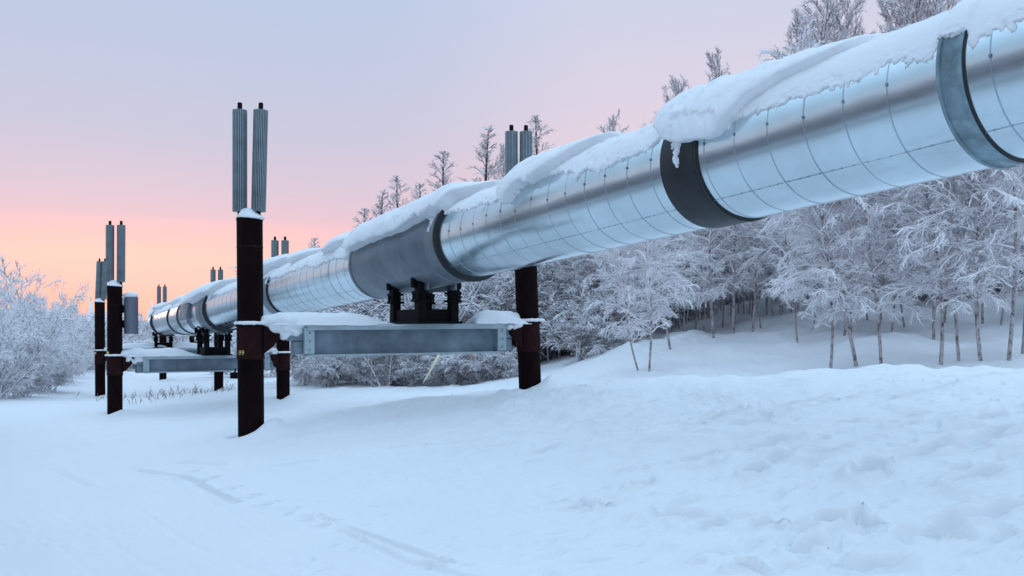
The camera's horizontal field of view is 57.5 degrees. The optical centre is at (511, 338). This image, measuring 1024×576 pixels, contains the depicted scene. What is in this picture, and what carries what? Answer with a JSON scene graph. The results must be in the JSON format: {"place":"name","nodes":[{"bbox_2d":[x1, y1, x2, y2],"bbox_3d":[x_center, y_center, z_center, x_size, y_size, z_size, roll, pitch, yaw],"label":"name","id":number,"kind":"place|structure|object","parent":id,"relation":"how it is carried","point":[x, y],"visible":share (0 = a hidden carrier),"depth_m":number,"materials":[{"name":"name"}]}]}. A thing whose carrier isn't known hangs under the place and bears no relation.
{"place":"outdoors","nodes":[
{"label":"outdoors","id":0,"kind":"place"},
{"bbox_2d":[0,0,958,320],"label":"sky","id":1,"kind":"structure","parent":0,"point":[115,111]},
{"bbox_2d":[0,285,1023,575],"bbox_3d":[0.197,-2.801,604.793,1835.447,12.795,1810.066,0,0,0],"label":"snowy ground","id":2,"kind":"structure","parent":0,"point":[770,447],"depth_m":11.22,"materials":[{"name":"snow"}]},
{"bbox_2d":[0,332,47,398],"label":"frosted bush","id":3,"kind":"object","parent":2,"relation":"on","point":[4,376],"visible":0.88,"depth_m":40.33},
{"bbox_2d":[0,257,48,362],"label":"frosted bush","id":4,"kind":"object","parent":2,"relation":"on","point":[11,306],"visible":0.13,"depth_m":51.59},
{"bbox_2d":[0,278,51,366],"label":"frosted bush","id":5,"kind":"object","parent":2,"relation":"on","point":[7,351],"visible":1,"depth_m":38.91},
{"bbox_2d":[4,269,59,340],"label":"frosted bush","id":6,"kind":"object","parent":2,"relation":"on","point":[21,306],"visible":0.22,"depth_m":57.81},
{"bbox_2d":[6,344,59,396],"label":"frosted bush","id":7,"kind":"object","parent":2,"relation":"on","point":[35,381],"visible":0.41,"depth_m":43.16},
{"bbox_2d":[0,253,73,339],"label":"frosted bush","id":8,"kind":"object","parent":2,"relation":"on","point":[21,282],"visible":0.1,"depth_m":79.78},
{"bbox_2d":[0,285,81,396],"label":"frosted bush","id":9,"kind":"object","parent":2,"relation":"on","point":[31,358],"visible":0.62,"depth_m":42.49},
{"bbox_2d":[14,346,83,391],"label":"frosted bush","id":10,"kind":"object","parent":2,"relation":"on","point":[63,374],"visible":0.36,"depth_m":48.74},
{"bbox_2d":[6,289,94,392],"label":"frosted bush","id":11,"kind":"object","parent":2,"relation":"on","point":[63,358],"visible":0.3,"depth_m":47.25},
{"bbox_2d":[10,297,92,373],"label":"frosted bush","id":12,"kind":"object","parent":2,"relation":"on","point":[66,338],"visible":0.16,"depth_m":54.06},
{"bbox_2d":[13,269,94,353],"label":"frosted bush","id":13,"kind":"object","parent":2,"relation":"on","point":[75,307],"visible":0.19,"depth_m":66.58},
{"bbox_2d":[56,325,94,372],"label":"frosted bush","id":14,"kind":"object","parent":2,"relation":"on","point":[83,356],"visible":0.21,"depth_m":62.13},
{"bbox_2d":[67,314,106,370],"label":"frosted bush","id":15,"kind":"object","parent":2,"relation":"on","point":[84,345],"visible":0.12,"depth_m":72.22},
{"bbox_2d":[58,298,129,371],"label":"frosted bush","id":16,"kind":"object","parent":2,"relation":"on","point":[89,327],"visible":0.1,"depth_m":77.90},
{"bbox_2d":[94,258,106,396],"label":"support post","id":17,"kind":"object","parent":2,"relation":"on","point":[101,293],"visible":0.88,"depth_m":47.05,"materials":[{"name":"black metal"}]},
{"bbox_2d":[123,348,196,353],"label":"support beam","id":18,"kind":"structure","parent":17,"relation":"attached to","point":[192,350],"depth_m":49.09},
{"bbox_2d":[123,342,203,348],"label":"snow drift","id":19,"kind":"object","parent":18,"relation":"on","point":[151,345],"visible":0.73,"depth_m":48.16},
{"bbox_2d":[68,315,168,370],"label":"frosted bush","id":20,"kind":"object","parent":2,"relation":"on","point":[142,334],"visible":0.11,"depth_m":94.57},
{"bbox_2d":[106,221,137,413],"bbox_3d":[-13.198,-0.270,31.586,1.008,7.421,0.606,0,0,-28],"label":"support post","id":21,"kind":"object","parent":2,"relation":"on","point":[117,366],"visible":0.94,"depth_m":31.39,"materials":[{"name":"black metal"}]},
{"bbox_2d":[105,349,146,363],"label":"snow clump","id":22,"kind":"object","parent":21,"relation":"on","point":[126,354],"visible":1,"depth_m":31.56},
{"bbox_2d":[46,295,236,350],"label":"forest","id":23,"kind":"object","parent":2,"relation":"on","point":[92,313],"visible":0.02,"depth_m":171.51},
{"bbox_2d":[78,383,234,403],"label":"dry weeds","id":24,"kind":"object","parent":2,"relation":"on","point":[196,387],"visible":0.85,"depth_m":43.06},
{"bbox_2d":[157,284,166,379],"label":"support post","id":25,"kind":"object","parent":2,"relation":"on","point":[162,376],"visible":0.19,"depth_m":65.27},
{"bbox_2d":[210,267,222,390],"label":"support post","id":26,"kind":"object","parent":2,"relation":"on","point":[218,380],"visible":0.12,"depth_m":49.85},
{"bbox_2d":[232,102,279,436],"bbox_3d":[-4.846,-0.877,17.750,0.890,7.206,0.562,0,0,-24],"label":"support post","id":27,"kind":"object","parent":2,"relation":"on","point":[256,343],"visible":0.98,"depth_m":17.56,"materials":[{"name":"black metal"}]},
{"bbox_2d":[236,208,264,219],"bbox_3d":[-4.954,-2.338,17.696,0.531,0.282,0.497,0,0,0],"label":"snow mound","id":28,"kind":"object","parent":27,"relation":"on","point":[248,212],"visible":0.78,"depth_m":17.53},
{"bbox_2d":[234,312,303,339],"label":"snow clump","id":29,"kind":"object","parent":27,"relation":"on","point":[284,331],"visible":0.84,"depth_m":17.68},
{"bbox_2d":[269,237,290,399],"bbox_3d":[-8.651,-0.337,34.635,0.863,6.926,0.576,0,0,-28],"label":"support post","id":30,"kind":"object","parent":2,"relation":"on","point":[281,362],"visible":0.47,"depth_m":34.51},
{"bbox_2d":[132,354,273,372],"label":"support beam","id":31,"kind":"structure","parent":30,"relation":"attached to","point":[170,364],"depth_m":32.73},
{"bbox_2d":[128,348,200,356],"bbox_3d":[-12.039,0.460,32.387,2.552,0.299,0.623,0,0,-33],"label":"snow drift","id":32,"kind":"object","parent":31,"relation":"on","point":[165,352],"visible":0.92,"depth_m":32.16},
{"bbox_2d":[290,354,341,385],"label":"frosted bush","id":33,"kind":"object","parent":2,"relation":"on","point":[298,377],"visible":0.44,"depth_m":40.79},
{"bbox_2d":[290,345,361,385],"bbox_3d":[-7.814,0.982,39.047,3.896,2.132,3.306,0,0,40],"label":"frosted bush","id":34,"kind":"object","parent":2,"relation":"on","point":[331,373],"visible":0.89,"depth_m":38.39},
{"bbox_2d":[311,356,379,383],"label":"frosted bush","id":35,"kind":"object","parent":2,"relation":"on","point":[359,366],"visible":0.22,"depth_m":39.73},
{"bbox_2d":[228,266,478,378],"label":"frosted bush","id":36,"kind":"object","parent":2,"relation":"on","point":[343,308],"visible":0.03,"depth_m":42.91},
{"bbox_2d":[317,355,417,386],"bbox_3d":[-5.987,0.774,38.683,4.458,2.553,3.127,0,0,-6],"label":"frosted bush","id":37,"kind":"object","parent":2,"relation":"on","point":[375,364],"visible":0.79,"depth_m":38.27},
{"bbox_2d":[370,189,389,217],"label":"conifer tree","id":38,"kind":"object","parent":2,"relation":"on","point":[380,204],"visible":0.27,"depth_m":90.86,"materials":[{"name":"grey plant"}]},
{"bbox_2d":[318,282,473,381],"bbox_3d":[-3.365,-0.718,41.497,9.236,5.656,11.243,-2,-3,12],"label":"frosted bush","id":39,"kind":"object","parent":2,"relation":"on","point":[407,305],"visible":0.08,"depth_m":39.73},
{"bbox_2d":[380,175,413,212],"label":"conifer tree","id":40,"kind":"object","parent":2,"relation":"on","point":[397,194],"visible":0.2,"depth_m":87.60,"materials":[{"name":"grey plant"}]},
{"bbox_2d":[357,355,448,386],"bbox_3d":[-4.281,0.980,39.338,3.338,2.184,4.116,0,0,-38],"label":"frosted bush","id":41,"kind":"object","parent":2,"relation":"on","point":[406,368],"visible":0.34,"depth_m":38.48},
{"bbox_2d":[424,151,458,191],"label":"conifer tree","id":42,"kind":"object","parent":2,"relation":"on","point":[446,154],"visible":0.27,"depth_m":83.15,"materials":[{"name":"grey plant"}]},
{"bbox_2d":[406,354,493,386],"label":"frosted bush","id":43,"kind":"object","parent":2,"relation":"on","point":[434,376],"visible":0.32,"depth_m":37.41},
{"bbox_2d":[347,263,560,353],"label":"frosted bush","id":44,"kind":"object","parent":2,"relation":"on","point":[489,290],"visible":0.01,"depth_m":41.80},
{"bbox_2d":[344,271,567,375],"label":"frosted bush","id":45,"kind":"object","parent":2,"relation":"on","point":[553,350],"visible":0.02,"depth_m":42.85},
{"bbox_2d":[420,353,517,382],"bbox_3d":[-1.334,0.601,37.408,3.889,2.508,4.584,0,0,23],"label":"frosted bush","id":46,"kind":"object","parent":2,"relation":"on","point":[451,359],"visible":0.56,"depth_m":36.59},
{"bbox_2d":[380,262,566,372],"bbox_3d":[-1.409,-1.377,43.480,9.427,6.365,12.164,0,0,-33],"label":"frosted bush","id":47,"kind":"object","parent":2,"relation":"on","point":[439,303],"visible":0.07,"depth_m":39.74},
{"bbox_2d":[457,124,504,181],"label":"conifer tree","id":48,"kind":"object","parent":2,"relation":"on","point":[487,156],"visible":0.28,"depth_m":77.00,"materials":[{"name":"grey plant"}]},
{"bbox_2d":[463,347,517,379],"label":"frosted bush","id":49,"kind":"object","parent":2,"relation":"on","point":[507,357],"visible":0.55,"depth_m":36.40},
{"bbox_2d":[488,143,518,179],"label":"frosted tree","id":50,"kind":"object","parent":2,"relation":"on","point":[501,155],"visible":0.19,"depth_m":79.96,"materials":[{"name":"white plant"}]},
{"bbox_2d":[505,125,540,389],"bbox_3d":[0.222,-1.309,19.950,0.887,6.542,0.563,0,0,-24],"label":"support post","id":51,"kind":"object","parent":2,"relation":"on","point":[525,338],"visible":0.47,"depth_m":19.81,"materials":[{"name":"metal"}]},
{"bbox_2d":[286,323,511,356],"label":"support beam","id":52,"kind":"structure","parent":51,"relation":"attached to","point":[356,340],"depth_m":18.75,"materials":[{"name":"metal"}]},
{"bbox_2d":[273,312,404,325],"bbox_3d":[-3.434,-0.390,18.361,2.600,0.268,0.647,0,0,-24],"label":"snow drift","id":53,"kind":"object","parent":52,"relation":"on","point":[338,318],"visible":0.91,"depth_m":18.08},
{"bbox_2d":[465,310,531,323],"bbox_3d":[-0.281,-0.456,19.733,1.280,0.300,0.643,0,0,-24],"label":"snow drift","id":54,"kind":"object","parent":52,"relation":"on","point":[489,317],"visible":0.97,"depth_m":19.45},
{"bbox_2d":[149,20,1023,355],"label":"pipeline","id":55,"kind":"object","parent":52,"relation":"on","point":[953,106],"visible":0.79,"depth_m":10.44,"materials":[{"name":"metal"}]},
{"bbox_2d":[149,0,1023,316],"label":"snow cover","id":56,"kind":"object","parent":55,"relation":"on","point":[715,108],"visible":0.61,"depth_m":10.32,"materials":[{"name":"snow"}]},
{"bbox_2d":[501,311,544,329],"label":"snow clump","id":57,"kind":"object","parent":51,"relation":"on","point":[509,326],"visible":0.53,"depth_m":19.69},
{"bbox_2d":[518,114,554,161],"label":"conifer tree","id":58,"kind":"object","parent":2,"relation":"on","point":[535,138],"visible":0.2,"depth_m":61.64,"materials":[{"name":"white plant"}]},
{"bbox_2d":[434,257,691,361],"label":"frosted bush","id":59,"kind":"object","parent":2,"relation":"on","point":[544,336],"visible":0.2,"depth_m":40.28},
{"bbox_2d":[539,258,596,355],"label":"birch tree","id":60,"kind":"object","parent":2,"relation":"on","point":[561,283],"visible":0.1,"depth_m":40.83,"materials":[{"name":"white plant"}]},
{"bbox_2d":[443,265,709,355],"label":"frosted bush","id":61,"kind":"object","parent":2,"relation":"on","point":[569,351],"visible":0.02,"depth_m":42.96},
{"bbox_2d":[544,254,610,342],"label":"birch tree","id":62,"kind":"object","parent":2,"relation":"on","point":[579,268],"visible":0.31,"depth_m":39.48,"materials":[{"name":"white plant"}]},
{"bbox_2d":[481,250,675,338],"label":"frosted bush","id":63,"kind":"object","parent":2,"relation":"on","point":[554,289],"visible":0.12,"depth_m":40.04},
{"bbox_2d":[559,253,618,341],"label":"birch tree","id":64,"kind":"object","parent":2,"relation":"on","point":[590,268],"visible":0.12,"depth_m":39.77,"materials":[{"name":"white plant"}]},
{"bbox_2d":[540,289,653,361],"bbox_3d":[3.668,-0.576,36.306,5.162,2.956,3.621,0,0,-42],"label":"frosted bush","id":65,"kind":"object","parent":2,"relation":"on","point":[593,347],"visible":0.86,"depth_m":35.59,"materials":[{"name":"plant"}]},
{"bbox_2d":[494,260,704,330],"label":"frosted bush","id":66,"kind":"object","parent":2,"relation":"on","point":[541,279],"visible":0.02,"depth_m":42.01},
{"bbox_2d":[598,109,627,132],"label":"frosted tree","id":67,"kind":"object","parent":2,"relation":"on","point":[610,123],"visible":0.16,"depth_m":58.05,"materials":[{"name":"white plant"}]},
{"bbox_2d":[538,275,690,349],"bbox_3d":[3.577,-1.137,37.550,5.424,3.549,6.689,0,0,-12],"label":"frosted bush","id":68,"kind":"object","parent":2,"relation":"on","point":[572,305],"visible":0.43,"depth_m":36.73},
{"bbox_2d":[583,247,652,344],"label":"birch tree","id":69,"kind":"object","parent":2,"relation":"on","point":[613,291],"visible":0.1,"depth_m":37.12,"materials":[{"name":"white plant"}]},
{"bbox_2d":[582,243,671,370],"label":"birch tree","id":70,"kind":"object","parent":2,"relation":"on","point":[624,300],"visible":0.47,"depth_m":27.32,"materials":[{"name":"white plant"}]},
{"bbox_2d":[594,250,669,318],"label":"birch tree","id":71,"kind":"object","parent":2,"relation":"on","point":[631,281],"visible":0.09,"depth_m":37.04,"materials":[{"name":"white plant"}]},
{"bbox_2d":[602,235,700,371],"bbox_3d":[4.016,-2.110,27.518,2.765,6.204,3.322,0,0,4],"label":"birch tree","id":72,"kind":"object","parent":2,"relation":"on","point":[646,248],"visible":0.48,"depth_m":26.98,"materials":[{"name":"white plant"}]},
{"bbox_2d":[641,74,690,126],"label":"frosted tree","id":73,"kind":"object","parent":2,"relation":"on","point":[676,90],"visible":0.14,"depth_m":51.94,"materials":[{"name":"white plant"}]},
{"bbox_2d":[620,230,715,349],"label":"birch tree","id":74,"kind":"object","parent":2,"relation":"on","point":[699,253],"visible":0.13,"depth_m":30.88,"materials":[{"name":"white plant"}]},
{"bbox_2d":[640,232,700,330],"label":"birch tree","id":75,"kind":"object","parent":2,"relation":"on","point":[675,274],"visible":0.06,"depth_m":35.88,"materials":[{"name":"white plant"}]},
{"bbox_2d":[663,231,708,331],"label":"birch tree","id":76,"kind":"object","parent":2,"relation":"on","point":[686,276],"visible":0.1,"depth_m":35.78,"materials":[{"name":"white plant"}]},
{"bbox_2d":[672,230,716,330],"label":"birch tree","id":77,"kind":"object","parent":2,"relation":"on","point":[687,304],"visible":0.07,"depth_m":35.95,"materials":[{"name":"white plant"}]},
{"bbox_2d":[676,229,723,329],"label":"birch tree","id":78,"kind":"object","parent":2,"relation":"on","point":[702,234],"visible":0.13,"depth_m":35.37,"materials":[{"name":"white plant"}]},
{"bbox_2d":[655,221,758,337],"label":"birch tree","id":79,"kind":"object","parent":2,"relation":"on","point":[706,282],"visible":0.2,"depth_m":31.82,"materials":[{"name":"white plant"}]},
{"bbox_2d":[644,280,778,328],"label":"frosted bush","id":80,"kind":"object","parent":2,"relation":"on","point":[716,307],"visible":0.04,"depth_m":42.26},
{"bbox_2d":[683,228,740,330],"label":"birch tree","id":81,"kind":"object","parent":2,"relation":"on","point":[714,282],"visible":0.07,"depth_m":35.95,"materials":[{"name":"white plant"}]},
{"bbox_2d":[705,46,731,81],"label":"frosted tree","id":82,"kind":"object","parent":2,"relation":"on","point":[716,72],"visible":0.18,"depth_m":49.98,"materials":[{"name":"grey plant"}]},
{"bbox_2d":[683,224,766,327],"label":"birch tree","id":83,"kind":"object","parent":2,"relation":"on","point":[722,325],"visible":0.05,"depth_m":36.91,"materials":[{"name":"white plant"}]},
{"bbox_2d":[683,219,775,324],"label":"birch tree","id":84,"kind":"object","parent":2,"relation":"on","point":[738,290],"visible":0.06,"depth_m":36.16,"materials":[{"name":"white plant"}]},
{"bbox_2d":[682,213,788,333],"bbox_3d":[7.823,-4.467,33.225,4.055,8.708,4.216,0,0,19],"label":"birch tree","id":85,"kind":"object","parent":2,"relation":"on","point":[749,241],"visible":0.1,"depth_m":32.71,"materials":[{"name":"white plant"}]},
{"bbox_2d":[727,216,778,327],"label":"birch tree","id":86,"kind":"object","parent":2,"relation":"on","point":[760,278],"visible":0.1,"depth_m":34.62,"materials":[{"name":"white plant"}]},
{"bbox_2d":[701,215,808,331],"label":"birch tree","id":87,"kind":"object","parent":2,"relation":"on","point":[756,275],"visible":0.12,"depth_m":33.19,"materials":[{"name":"white plant"}]},
{"bbox_2d":[745,226,811,315],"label":"birch tree","id":88,"kind":"object","parent":2,"relation":"on","point":[771,299],"visible":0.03,"depth_m":36.07,"materials":[{"name":"white plant"}]},
{"bbox_2d":[737,210,833,342],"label":"birch tree","id":89,"kind":"object","parent":2,"relation":"on","point":[787,235],"visible":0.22,"depth_m":30.34,"materials":[{"name":"white plant"}]},
{"bbox_2d":[761,216,816,322],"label":"birch tree","id":90,"kind":"object","parent":2,"relation":"on","point":[785,261],"visible":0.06,"depth_m":34.18,"materials":[{"name":"white plant"}]},
{"bbox_2d":[770,8,828,54],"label":"frosted tree","id":91,"kind":"object","parent":2,"relation":"on","point":[795,18],"visible":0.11,"depth_m":46.02,"materials":[{"name":"white plant"}]},
{"bbox_2d":[794,202,845,328],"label":"birch tree","id":92,"kind":"object","parent":2,"relation":"on","point":[808,258],"visible":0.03,"depth_m":32.27,"materials":[{"name":"white plant"}]},
{"bbox_2d":[759,198,889,368],"bbox_3d":[8.613,-2.771,25.729,3.654,7.367,3.232,0,0,-44],"label":"birch tree","id":93,"kind":"object","parent":2,"relation":"on","point":[839,304],"visible":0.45,"depth_m":25.77,"materials":[{"name":"white plant"}]},
{"bbox_2d":[790,0,860,286],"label":"frosted tree","id":94,"kind":"object","parent":2,"relation":"on","point":[825,30],"visible":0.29,"depth_m":43.90,"materials":[{"name":"white plant"}]},
{"bbox_2d":[756,19,906,366],"bbox_3d":[8.410,-3.802,25.605,5.138,9.381,4.359,-7,0,15],"label":"birch tree","id":95,"kind":"object","parent":2,"relation":"on","point":[801,45],"visible":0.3,"depth_m":25.32,"materials":[{"name":"white plant"}]},
{"bbox_2d":[797,0,875,45],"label":"frosted tree","id":96,"kind":"object","parent":2,"relation":"on","point":[854,9],"visible":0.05,"depth_m":44.99,"materials":[{"name":"white plant"}]},
{"bbox_2d":[816,195,881,332],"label":"birch tree","id":97,"kind":"object","parent":2,"relation":"on","point":[850,261],"visible":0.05,"depth_m":31.56,"materials":[{"name":"white plant"}]},
{"bbox_2d":[800,192,899,335],"bbox_3d":[11.138,-3.481,31.066,3.770,6.849,3.899,3,0,-45],"label":"birch tree","id":98,"kind":"object","parent":2,"relation":"on","point":[869,282],"visible":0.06,"depth_m":30.84,"materials":[{"name":"white plant"}]},
{"bbox_2d":[813,186,939,363],"bbox_3d":[9.597,-3.283,25.465,3.720,8.117,3.848,-6,0,-29],"label":"birch tree","id":99,"kind":"object","parent":2,"relation":"on","point":[855,230],"visible":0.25,"depth_m":25.14,"materials":[{"name":"white plant"}]},
{"bbox_2d":[876,0,905,32],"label":"frosted tree","id":100,"kind":"object","parent":2,"relation":"on","point":[886,16],"visible":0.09,"depth_m":47.09,"materials":[{"name":"white plant"}]},
{"bbox_2d":[854,189,935,326],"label":"birch tree","id":101,"kind":"object","parent":2,"relation":"on","point":[882,282],"visible":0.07,"depth_m":31.38,"materials":[{"name":"white plant"}]},
{"bbox_2d":[870,188,928,326],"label":"birch tree","id":102,"kind":"object","parent":2,"relation":"on","point":[910,292],"visible":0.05,"depth_m":32.22,"materials":[{"name":"white plant"}]},
{"bbox_2d":[865,187,933,331],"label":"birch tree","id":103,"kind":"object","parent":2,"relation":"on","point":[896,269],"visible":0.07,"depth_m":31.24,"materials":[{"name":"white plant"}]},
{"bbox_2d":[876,0,936,29],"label":"frosted tree","id":104,"kind":"object","parent":2,"relation":"on","point":[921,16],"visible":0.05,"depth_m":43.83,"materials":[{"name":"white plant"}]},
{"bbox_2d":[878,0,954,31],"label":"frosted tree","id":105,"kind":"object","parent":2,"relation":"on","point":[935,10],"visible":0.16,"depth_m":42.88,"materials":[{"name":"white plant"}]},
{"bbox_2d":[853,22,1013,364],"bbox_3d":[10.642,-3.736,24.275,4.366,8.888,4.197,0,0,33],"label":"birch tree","id":106,"kind":"object","parent":2,"relation":"on","point":[942,232],"visible":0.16,"depth_m":24.12,"materials":[{"name":"white plant"}]},
{"bbox_2d":[878,164,1023,360],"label":"birch tree","id":107,"kind":"object","parent":2,"relation":"on","point":[1007,198],"visible":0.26,"depth_m":23.34,"materials":[{"name":"white plant"}]},
{"bbox_2d":[892,174,1011,339],"bbox_3d":[14.043,-3.861,29.871,3.760,8.006,4.360,0,0,29],"label":"birch tree","id":108,"kind":"object","parent":2,"relation":"on","point":[907,274],"visible":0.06,"depth_m":30.13,"materials":[{"name":"white plant"}]},
{"bbox_2d":[892,164,1023,360],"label":"birch tree","id":109,"kind":"object","parent":2,"relation":"on","point":[983,254],"visible":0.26,"depth_m":23.96,"materials":[{"name":"white plant"}]},
{"bbox_2d":[922,0,1023,360],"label":"birch tree","id":110,"kind":"object","parent":2,"relation":"on","point":[972,275],"visible":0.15,"depth_m":23.31,"materials":[{"name":"white plant"}]},
{"bbox_2d":[935,175,1013,314],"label":"birch tree","id":111,"kind":"object","parent":2,"relation":"on","point":[990,255],"visible":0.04,"depth_m":30.27,"materials":[{"name":"white plant"}]},
{"bbox_2d":[940,166,1023,353],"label":"birch tree","id":112,"kind":"object","parent":2,"relation":"on","point":[1008,287],"visible":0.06,"depth_m":24.28,"materials":[{"name":"white plant"}]},
{"bbox_2d":[968,173,1023,324],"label":"birch tree","id":113,"kind":"object","parent":2,"relation":"on","point":[1021,284],"visible":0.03,"depth_m":31.50,"materials":[{"name":"white plant"}]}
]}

